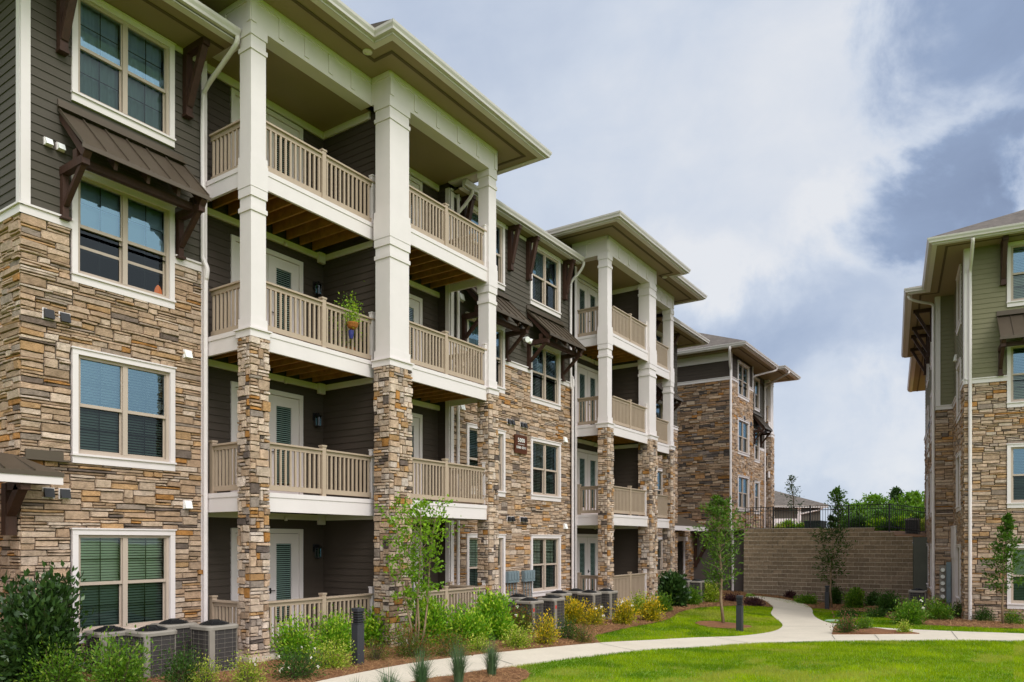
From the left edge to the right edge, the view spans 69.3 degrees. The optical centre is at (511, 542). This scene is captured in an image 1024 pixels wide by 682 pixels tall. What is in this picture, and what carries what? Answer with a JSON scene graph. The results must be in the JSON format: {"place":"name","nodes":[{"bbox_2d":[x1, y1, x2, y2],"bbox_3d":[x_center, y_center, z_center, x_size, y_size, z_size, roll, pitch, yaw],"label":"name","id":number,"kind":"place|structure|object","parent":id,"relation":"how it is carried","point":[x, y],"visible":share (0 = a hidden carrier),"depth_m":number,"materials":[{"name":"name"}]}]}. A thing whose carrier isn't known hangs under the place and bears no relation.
{"place":"outdoors","nodes":[
{"label":"outdoors","id":0,"kind":"place"},
{"bbox_2d":[317,596,1023,681],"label":"path","id":1,"kind":"structure","parent":0,"point":[800,622],"depth_m":18.12,"materials":[{"name":"concrete"}]},
{"bbox_2d":[341,0,1023,523],"label":"sky","id":2,"kind":"structure","parent":0,"point":[802,159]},
{"bbox_2d":[409,561,1023,681],"bbox_3d":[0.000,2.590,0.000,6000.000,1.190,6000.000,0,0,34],"label":"lawn","id":3,"kind":"structure","parent":0,"point":[747,594],"depth_m":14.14,"materials":[{"name":"plant"}]},
{"bbox_2d":[0,0,710,671],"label":"apartment building","id":4,"kind":"structure","parent":3,"relation":"on","point":[210,210],"depth_m":15.40,"materials":[{"name":"brown stone"}]},
{"bbox_2d":[69,528,176,642],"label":"window","id":5,"kind":"structure","parent":4,"relation":"in","point":[129,574],"depth_m":13.34,"materials":[{"name":"beige plastic"}]},
{"bbox_2d":[70,346,176,470],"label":"window","id":6,"kind":"structure","parent":4,"relation":"in","point":[123,408],"depth_m":13.27,"materials":[{"name":"beige plastic"}]},
{"bbox_2d":[70,170,176,309],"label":"window","id":7,"kind":"structure","parent":4,"relation":"in","point":[102,208],"depth_m":13.23,"materials":[{"name":"glass"}]},
{"bbox_2d":[71,0,176,147],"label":"window","id":8,"kind":"structure","parent":4,"relation":"in","point":[123,70],"depth_m":13.23,"materials":[{"name":"glass"}]},
{"bbox_2d":[230,528,302,636],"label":"balcony door","id":9,"kind":"structure","parent":4,"relation":"in","point":[286,548],"depth_m":16.63,"materials":[{"name":"beige paint"}]},
{"bbox_2d":[230,381,302,494],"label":"balcony door","id":10,"kind":"structure","parent":4,"relation":"in","point":[285,425],"depth_m":16.65,"materials":[{"name":"beige paint"}]},
{"bbox_2d":[230,234,302,340],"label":"balcony door","id":11,"kind":"structure","parent":4,"relation":"in","point":[285,271],"depth_m":16.48,"materials":[{"name":"beige paint"}]},
{"bbox_2d":[230,87,302,182],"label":"balcony door","id":12,"kind":"structure","parent":4,"relation":"in","point":[272,117],"depth_m":16.42,"materials":[{"name":"beige paint"}]},
{"bbox_2d":[334,283,366,338],"bbox_3d":[-3.395,-4.900,15.855,0.664,1.166,0.820,0,0,34],"label":"hanging basket","id":13,"kind":"object","parent":4,"relation":"hanging from","point":[351,324],"visible":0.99,"depth_m":15.69,"materials":[{"name":"green plant"}]},
{"bbox_2d":[409,294,422,366],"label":"balcony door","id":14,"kind":"structure","parent":4,"relation":"in","point":[415,303],"depth_m":19.38,"materials":[{"name":"beige paint"}]},
{"bbox_2d":[409,175,422,228],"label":"balcony door","id":15,"kind":"structure","parent":4,"relation":"in","point":[415,183],"depth_m":19.38,"materials":[{"name":"beige paint"}]},
{"bbox_2d":[410,413,422,500],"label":"balcony door","id":16,"kind":"structure","parent":4,"relation":"in","point":[417,425],"depth_m":19.38,"materials":[{"name":"beige paint"}]},
{"bbox_2d":[465,312,505,393],"bbox_3d":[-0.797,-5.367,21.221,0.235,1.955,1.890,0,0,34],"label":"window","id":17,"kind":"structure","parent":4,"relation":"in","point":[473,338],"depth_m":21.84,"materials":[{"name":"beige plastic"}]},
{"bbox_2d":[465,533,506,599],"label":"window","id":18,"kind":"structure","parent":4,"relation":"in","point":[471,559],"depth_m":21.13,"materials":[{"name":"beige plastic"}]},
{"bbox_2d":[465,422,506,496],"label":"window","id":19,"kind":"structure","parent":4,"relation":"in","point":[471,447],"depth_m":21.84,"materials":[{"name":"beige plastic"}]},
{"bbox_2d":[466,204,505,290],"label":"window","id":20,"kind":"structure","parent":4,"relation":"in","point":[500,227],"depth_m":21.86,"materials":[{"name":"beige plastic"}]},
{"bbox_2d":[514,434,526,454],"bbox_3d":[0.267,-2.980,22.577,0.047,0.560,0.650,0,0,34],"label":"building sign","id":21,"kind":"object","parent":4,"relation":"attached to","point":[520,444],"visible":1,"depth_m":22.54,"materials":[{"name":"brown metal"}]},
{"bbox_2d":[497,534,561,596],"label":"window","id":22,"kind":"structure","parent":4,"relation":"in","point":[547,573],"depth_m":24.08,"materials":[{"name":"beige plastic"}]},
{"bbox_2d":[497,436,561,501],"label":"window","id":23,"kind":"structure","parent":4,"relation":"in","point":[545,483],"depth_m":24.07,"materials":[{"name":"beige plastic"}]},
{"bbox_2d":[497,344,561,409],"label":"window","id":24,"kind":"structure","parent":4,"relation":"in","point":[544,392],"depth_m":24.16,"materials":[{"name":"glass"}]},
{"bbox_2d":[530,243,561,318],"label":"window","id":25,"kind":"structure","parent":4,"relation":"in","point":[546,296],"depth_m":24.19,"materials":[{"name":"beige plastic"}]},
{"bbox_2d":[553,534,597,590],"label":"balcony door","id":26,"kind":"structure","parent":4,"relation":"in","point":[587,544],"depth_m":27.23,"materials":[{"name":"beige paint"}]},
{"bbox_2d":[553,448,597,514],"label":"balcony door","id":27,"kind":"structure","parent":4,"relation":"in","point":[587,464],"depth_m":27.23,"materials":[{"name":"beige paint"}]},
{"bbox_2d":[553,363,597,425],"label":"balcony door","id":28,"kind":"structure","parent":4,"relation":"in","point":[587,378],"depth_m":27.17,"materials":[{"name":"beige paint"}]},
{"bbox_2d":[577,277,597,336],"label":"balcony door","id":29,"kind":"structure","parent":4,"relation":"in","point":[587,295],"depth_m":27.17,"materials":[{"name":"beige paint"}]},
{"bbox_2d":[400,643,439,681],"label":"ornamental grass","id":30,"kind":"object","parent":3,"relation":"on","point":[421,673],"depth_m":11.05,"materials":[{"name":"green plant"}]},
{"bbox_2d":[411,667,528,681],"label":"mulch bed","id":31,"kind":"object","parent":3,"relation":"on","point":[485,678],"visible":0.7,"depth_m":12.57,"materials":[{"name":"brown wood"}]},
{"bbox_2d":[446,635,474,681],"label":"ornamental grass","id":32,"kind":"object","parent":31,"relation":"on","point":[458,662],"depth_m":11.84,"materials":[{"name":"green plant"}]},
{"bbox_2d":[479,636,505,676],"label":"ornamental grass","id":33,"kind":"object","parent":31,"relation":"on","point":[491,657],"depth_m":12.65,"materials":[{"name":"green plant"}]},
{"bbox_2d":[80,589,1023,681],"bbox_3d":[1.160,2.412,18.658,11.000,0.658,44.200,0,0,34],"label":"mulch bed","id":34,"kind":"object","parent":3,"relation":"on","point":[384,661],"visible":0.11,"depth_m":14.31,"materials":[{"name":"brown plant"}]},
{"bbox_2d":[0,560,93,681],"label":"shrub","id":35,"kind":"object","parent":34,"relation":"on","point":[32,615],"visible":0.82,"depth_m":11.29,"materials":[{"name":"green plant"}]},
{"bbox_2d":[1,632,98,681],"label":"shrub","id":36,"kind":"object","parent":34,"relation":"on","point":[58,671],"visible":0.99,"depth_m":11.13,"materials":[{"name":"green plant"}]},
{"bbox_2d":[83,625,131,672],"bbox_3d":[-6.898,1.945,12.700,0.636,1.033,0.636,0,0,34],"label":"condenser","id":37,"kind":"object","parent":34,"relation":"on","point":[120,631],"visible":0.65,"depth_m":12.50,"materials":[{"name":"black metal"}]},
{"bbox_2d":[68,622,160,681],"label":"shrub","id":38,"kind":"object","parent":34,"relation":"on","point":[112,668],"visible":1,"depth_m":11.01,"materials":[{"name":"green plant"}]},
{"bbox_2d":[125,625,176,678],"bbox_3d":[-6.006,1.894,12.350,0.636,1.033,0.636,0,0,34],"label":"condenser","id":39,"kind":"object","parent":34,"relation":"on","point":[163,637],"visible":0.7,"depth_m":12.15,"materials":[{"name":"black metal"}]},
{"bbox_2d":[150,618,196,665],"bbox_3d":[-6.066,1.883,13.300,0.636,1.033,0.636,0,0,34],"label":"condenser","id":40,"kind":"object","parent":34,"relation":"on","point":[181,626],"visible":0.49,"depth_m":13.13,"materials":[{"name":"black metal"}]},
{"bbox_2d":[151,630,210,681],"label":"shrub","id":41,"kind":"object","parent":34,"relation":"on","point":[176,668],"visible":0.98,"depth_m":11.42,"materials":[{"name":"green plant"}]},
{"bbox_2d":[181,650,226,681],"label":"shrub","id":42,"kind":"object","parent":34,"relation":"on","point":[207,677],"visible":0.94,"depth_m":11.50,"materials":[{"name":"green plant"}]},
{"bbox_2d":[190,619,238,672],"bbox_3d":[-5.199,1.863,12.950,0.636,1.033,0.636,0,0,34],"label":"condenser","id":43,"kind":"object","parent":34,"relation":"on","point":[213,636],"visible":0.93,"depth_m":12.74,"materials":[{"name":"black metal"}]},
{"bbox_2d":[216,649,272,681],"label":"shrub","id":44,"kind":"object","parent":34,"relation":"on","point":[250,674],"visible":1,"depth_m":11.69,"materials":[{"name":"green plant"}]},
{"bbox_2d":[263,640,332,680],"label":"shrub","id":45,"kind":"object","parent":34,"relation":"on","point":[293,670],"visible":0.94,"depth_m":12.12,"materials":[{"name":"green plant"}]},
{"bbox_2d":[269,606,328,660],"bbox_3d":[-4.153,1.782,14.270,1.185,1.055,1.027,0,0,15],"label":"shrub","id":46,"kind":"object","parent":34,"relation":"on","point":[291,637],"visible":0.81,"depth_m":14.14,"materials":[{"name":"green plant"}]},
{"bbox_2d":[309,604,352,654],"bbox_3d":[-3.658,1.796,15.188,1.235,1.055,1.350,0,0,-7],"label":"shrub","id":47,"kind":"object","parent":34,"relation":"on","point":[340,626],"visible":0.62,"depth_m":15.01,"materials":[{"name":"green plant"}]},
{"bbox_2d":[298,636,364,669],"bbox_3d":[-3.225,1.974,13.281,1.172,0.654,1.052,0,0,-14],"label":"shrub","id":48,"kind":"object","parent":34,"relation":"on","point":[335,662],"visible":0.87,"depth_m":13.23,"materials":[{"name":"green plant"}]},
{"bbox_2d":[351,607,363,664],"bbox_3d":[-2.849,1.792,13.701,0.175,1.160,0.175,0,0,34],"label":"bollard light","id":49,"kind":"object","parent":34,"relation":"on","point":[358,629],"visible":0.87,"depth_m":13.64,"materials":[{"name":"paint"}]},
{"bbox_2d":[364,629,395,661],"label":"shrub","id":50,"kind":"object","parent":34,"relation":"on","point":[379,653],"visible":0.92,"depth_m":14.20,"materials":[{"name":"green plant"}]},
{"bbox_2d":[349,595,415,646],"bbox_3d":[-2.904,1.694,16.392,1.527,1.326,1.487,0,0,-39],"label":"shrub","id":51,"kind":"object","parent":34,"relation":"on","point":[369,627],"visible":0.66,"depth_m":15.99,"materials":[{"name":"green plant"}]},
{"bbox_2d":[384,618,449,658],"bbox_3d":[-1.992,1.890,14.758,1.303,0.880,1.180,0,0,-22],"label":"shrub","id":52,"kind":"object","parent":34,"relation":"on","point":[410,646],"visible":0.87,"depth_m":14.66,"materials":[{"name":"green plant"}]},
{"bbox_2d":[375,492,464,648],"bbox_3d":[-1.945,0.665,15.126,1.770,3.370,1.619,0,0,34],"label":"tree","id":53,"kind":"object","parent":34,"relation":"on","point":[415,578],"visible":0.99,"depth_m":15.08,"materials":[{"name":"green plant"}]},
{"bbox_2d":[411,592,456,645],"bbox_3d":[-1.851,1.748,16.827,1.303,1.243,1.193,0,0,34],"label":"shrub","id":54,"kind":"object","parent":34,"relation":"on","point":[435,619],"visible":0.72,"depth_m":16.61,"materials":[{"name":"green plant"}]},
{"bbox_2d":[420,626,473,656],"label":"shrub","id":55,"kind":"object","parent":34,"relation":"on","point":[445,646],"visible":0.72,"depth_m":15.06,"materials":[{"name":"green plant"}]},
{"bbox_2d":[438,595,493,645],"bbox_3d":[-1.048,1.780,16.886,1.302,1.187,1.264,0,0,-31],"label":"shrub","id":56,"kind":"object","parent":34,"relation":"on","point":[469,622],"visible":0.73,"depth_m":16.73,"materials":[{"name":"green plant"}]},
{"bbox_2d":[461,632,498,652],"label":"shrub","id":57,"kind":"object","parent":34,"relation":"on","point":[476,641],"visible":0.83,"depth_m":15.57,"materials":[{"name":"green plant"}]},
{"bbox_2d":[470,586,523,640],"bbox_3d":[-0.417,1.728,17.783,1.391,1.374,1.272,0,0,34],"label":"shrub","id":58,"kind":"object","parent":34,"relation":"on","point":[493,604],"visible":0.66,"depth_m":17.55,"materials":[{"name":"green plant"}]},
{"bbox_2d":[498,620,542,648],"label":"shrub","id":59,"kind":"object","parent":34,"relation":"on","point":[520,641],"visible":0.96,"depth_m":16.36,"materials":[{"name":"green plant"}]},
{"bbox_2d":[503,600,539,635],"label":"shrub","id":60,"kind":"object","parent":34,"relation":"on","point":[522,619],"visible":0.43,"depth_m":18.78,"materials":[{"name":"green plant"}]},
{"bbox_2d":[514,597,543,631],"bbox_3d":[0.454,1.975,19.700,0.636,1.033,0.636,0,0,34],"label":"condenser","id":61,"kind":"object","parent":34,"relation":"on","point":[534,603],"visible":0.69,"depth_m":19.46,"materials":[{"name":"black metal"}]},
{"bbox_2d":[529,608,567,644],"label":"shrub","id":62,"kind":"object","parent":34,"relation":"on","point":[547,633],"visible":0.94,"depth_m":17.05,"materials":[{"name":"yellow plant"}]},
{"bbox_2d":[537,595,564,628],"bbox_3d":[1.071,1.957,20.400,0.636,1.033,0.636,0,0,34],"label":"condenser","id":63,"kind":"object","parent":34,"relation":"on","point":[554,604],"visible":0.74,"depth_m":20.15,"materials":[{"name":"black metal"}]},
{"bbox_2d":[553,614,588,639],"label":"shrub","id":64,"kind":"object","parent":34,"relation":"on","point":[566,628],"visible":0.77,"depth_m":18.15,"materials":[{"name":"green plant"}]},
{"bbox_2d":[564,596,593,625],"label":"shrub","id":65,"kind":"object","parent":34,"relation":"on","point":[572,612],"visible":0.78,"depth_m":21.27,"materials":[{"name":"yellow plant"}]},
{"bbox_2d":[577,590,601,617],"bbox_3d":[2.399,1.987,23.000,0.636,1.033,0.636,0,0,34],"label":"condenser","id":66,"kind":"object","parent":34,"relation":"on","point":[592,596],"visible":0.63,"depth_m":22.77,"materials":[{"name":"black metal"}]},
{"bbox_2d":[580,603,608,625],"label":"shrub","id":67,"kind":"object","parent":34,"relation":"on","point":[597,617],"visible":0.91,"depth_m":21.27,"materials":[{"name":"yellow plant"}]},
{"bbox_2d":[596,588,617,619],"bbox_3d":[2.950,1.957,23.300,0.636,1.033,0.636,0,0,34],"label":"condenser","id":68,"kind":"object","parent":34,"relation":"on","point":[608,595],"visible":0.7,"depth_m":23.00,"materials":[{"name":"black metal"}]},
{"bbox_2d":[606,596,642,624],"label":"shrub","id":69,"kind":"object","parent":34,"relation":"on","point":[624,614],"visible":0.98,"depth_m":21.84,"materials":[{"name":"yellow plant"}]},
{"bbox_2d":[635,595,667,621],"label":"shrub","id":70,"kind":"object","parent":34,"relation":"on","point":[649,611],"visible":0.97,"depth_m":23.09,"materials":[{"name":"yellow plant"}]},
{"bbox_2d":[657,569,691,606],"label":"shrub","id":71,"kind":"object","parent":34,"relation":"on","point":[673,583],"visible":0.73,"depth_m":28.39,"materials":[{"name":"green plant"}]},
{"bbox_2d":[703,580,724,602],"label":"shrub","id":72,"kind":"object","parent":34,"relation":"on","point":[712,594],"visible":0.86,"depth_m":30.82,"materials":[{"name":"green plant"}]},
{"bbox_2d":[693,529,743,591],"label":"basement wall","id":73,"kind":"structure","parent":3,"relation":"on","point":[738,583],"depth_m":38.67,"materials":[{"name":"concrete"}]},
{"bbox_2d":[686,493,758,622],"bbox_3d":[6.883,0.538,24.053,2.134,4.301,2.561,0,0,34],"label":"tree","id":74,"kind":"object","parent":3,"relation":"on","point":[717,509],"visible":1,"depth_m":24.04,"materials":[{"name":"green plant"}]},
{"bbox_2d":[695,621,750,627],"bbox_3d":[6.643,2.587,23.310,1.696,0.116,1.991,0,0,34],"label":"mulch ring","id":75,"kind":"object","parent":3,"relation":"on","point":[717,624],"visible":0.82,"depth_m":23.34,"materials":[{"name":"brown wood"}]},
{"bbox_2d":[736,595,743,631],"bbox_3d":[6.671,2.137,21.717,0.175,1.160,0.175,0,0,34],"label":"bollard light","id":76,"kind":"object","parent":3,"relation":"on","point":[739,615],"visible":0.9,"depth_m":21.65,"materials":[{"name":"paint"}]},
{"bbox_2d":[744,528,912,603],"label":"retaining wall","id":77,"kind":"structure","parent":3,"relation":"on","point":[777,562],"depth_m":35.83,"materials":[{"name":"brown brick"}]},
{"bbox_2d":[832,625,918,634],"bbox_3d":[9.338,2.482,20.911,1.910,0.280,3.720,0,0,-9],"label":"mulch bed","id":78,"kind":"object","parent":3,"relation":"on","point":[870,630],"visible":0.59,"depth_m":19.79,"materials":[{"name":"brown soil"}]},
{"bbox_2d":[826,611,864,633],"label":"shrub","id":79,"kind":"object","parent":78,"relation":"on","point":[849,625],"visible":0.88,"depth_m":19.95,"materials":[{"name":"green plant"}]},
{"bbox_2d":[754,593,1023,628],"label":"mulch bed","id":80,"kind":"object","parent":3,"relation":"on","point":[820,604],"visible":0.22,"depth_m":22.29,"materials":[{"name":"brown wood"}]},
{"bbox_2d":[807,514,862,607],"bbox_3d":[14.376,0.850,33.062,2.197,4.330,2.260,0,0,34],"label":"tree","id":81,"kind":"object","parent":80,"relation":"on","point":[831,519],"visible":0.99,"depth_m":33.04,"materials":[{"name":"green plant"}]},
{"bbox_2d":[842,586,866,608],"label":"shrub","id":82,"kind":"object","parent":80,"relation":"on","point":[855,596],"visible":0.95,"depth_m":32.76,"materials":[{"name":"green plant"}]},
{"bbox_2d":[872,589,903,612],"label":"shrub","id":83,"kind":"object","parent":80,"relation":"on","point":[884,600],"visible":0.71,"depth_m":27.95,"materials":[{"name":"green plant"}]},
{"bbox_2d":[886,595,933,625],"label":"shrub","id":84,"kind":"object","parent":80,"relation":"on","point":[911,612],"visible":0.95,"depth_m":22.08,"materials":[{"name":"green plant"}]},
{"bbox_2d":[921,595,957,620],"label":"shrub","id":85,"kind":"object","parent":80,"relation":"on","point":[940,611],"visible":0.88,"depth_m":23.25,"materials":[{"name":"green plant"}]},
{"bbox_2d":[980,511,1023,623],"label":"tree","id":86,"kind":"object","parent":80,"relation":"on","point":[1007,519],"visible":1,"depth_m":21.60,"materials":[{"name":"green plant"}]},
{"bbox_2d":[913,537,927,600],"bbox_3d":[18.754,1.540,34.017,0.610,3.560,0.450,0,0,26],"label":"utility box","id":87,"kind":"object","parent":3,"relation":"on","point":[920,563],"depth_m":33.82,"materials":[{"name":"grey metal"}]},
{"bbox_2d":[901,210,1023,621],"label":"apartment building","id":88,"kind":"structure","parent":3,"relation":"on","point":[962,346],"depth_m":22.92,"materials":[{"name":"beige stone"}]},
{"bbox_2d":[955,544,1019,603],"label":"window","id":89,"kind":"structure","parent":88,"relation":"in","point":[958,554],"depth_m":25.40,"materials":[{"name":"beige plastic"}]},
{"bbox_2d":[955,451,1019,511],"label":"window","id":90,"kind":"structure","parent":88,"relation":"in","point":[958,496],"depth_m":25.01,"materials":[{"name":"beige plastic"}]},
{"bbox_2d":[955,355,1019,423],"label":"window","id":91,"kind":"structure","parent":88,"relation":"in","point":[958,368],"depth_m":24.86,"materials":[{"name":"beige plastic"}]},
{"bbox_2d":[955,259,1019,335],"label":"window","id":92,"kind":"structure","parent":88,"relation":"in","point":[958,280],"depth_m":24.64,"materials":[{"name":"beige plastic"}]},
{"bbox_2d":[1006,443,1023,507],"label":"window","id":93,"kind":"structure","parent":88,"relation":"in","point":[1015,481],"depth_m":22.48,"materials":[{"name":"beige plastic"}]},
{"bbox_2d":[1006,345,1023,407],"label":"window","id":94,"kind":"structure","parent":88,"relation":"in","point":[1012,351],"depth_m":22.49,"materials":[{"name":"beige plastic"}]},
{"bbox_2d":[1006,240,1023,306],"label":"window","id":95,"kind":"structure","parent":88,"relation":"in","point":[1016,248],"depth_m":22.49,"materials":[{"name":"glass"}]},
{"bbox_2d":[1007,544,1023,608],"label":"window","id":96,"kind":"structure","parent":88,"relation":"in","point":[1015,598],"depth_m":22.48,"materials":[{"name":"beige plastic"}]},
{"bbox_2d":[742,530,925,536],"bbox_3d":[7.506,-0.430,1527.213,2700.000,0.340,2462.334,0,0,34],"label":"ground","id":97,"kind":"structure","parent":0,"point":[902,533],"depth_m":35.67,"materials":[{"name":"soil"}]},
{"bbox_2d":[658,333,800,590],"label":"apartment building","id":98,"kind":"structure","parent":97,"relation":"on","point":[725,437],"depth_m":39.81,"materials":[{"name":"brown stone"}]},
{"bbox_2d":[737,474,749,511],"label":"window","id":99,"kind":"structure","parent":98,"relation":"in","point":[743,498],"depth_m":40.58,"materials":[{"name":"beige plastic"}]},
{"bbox_2d":[737,417,749,456],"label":"window","id":100,"kind":"structure","parent":98,"relation":"in","point":[743,443],"depth_m":40.64,"materials":[{"name":"beige plastic"}]},
{"bbox_2d":[737,360,749,401],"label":"window","id":101,"kind":"structure","parent":98,"relation":"in","point":[743,393],"depth_m":40.56,"materials":[{"name":"beige plastic"}]},
{"bbox_2d":[774,491,827,524],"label":"garage","id":102,"kind":"structure","parent":97,"relation":"on","point":[781,501],"depth_m":64.40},
{"bbox_2d":[744,503,925,533],"bbox_3d":[16.426,-0.994,38.120,9.463,1.915,1.430,0,0,40],"label":"fence","id":103,"kind":"object","parent":97,"relation":"on","point":[849,509],"visible":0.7,"depth_m":38.17,"materials":[{"name":"black metal"}]},
{"bbox_2d":[824,485,852,527],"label":"tree","id":104,"kind":"object","parent":97,"relation":"on","point":[837,492],"visible":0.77,"depth_m":44.93,"materials":[{"name":"green plant"}]},
{"bbox_2d":[833,492,907,510],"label":"tree","id":105,"kind":"object","parent":97,"relation":"on","point":[875,498],"visible":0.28,"depth_m":83.38,"materials":[{"name":"green plant"}]},
{"bbox_2d":[853,502,923,520],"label":"tree","id":106,"kind":"object","parent":97,"relation":"on","point":[882,512],"visible":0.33,"depth_m":69.32,"materials":[{"name":"green plant"}]},
{"bbox_2d":[891,490,924,512],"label":"tree","id":107,"kind":"object","parent":97,"relation":"on","point":[916,497],"visible":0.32,"depth_m":81.50,"materials":[{"name":"green plant"}]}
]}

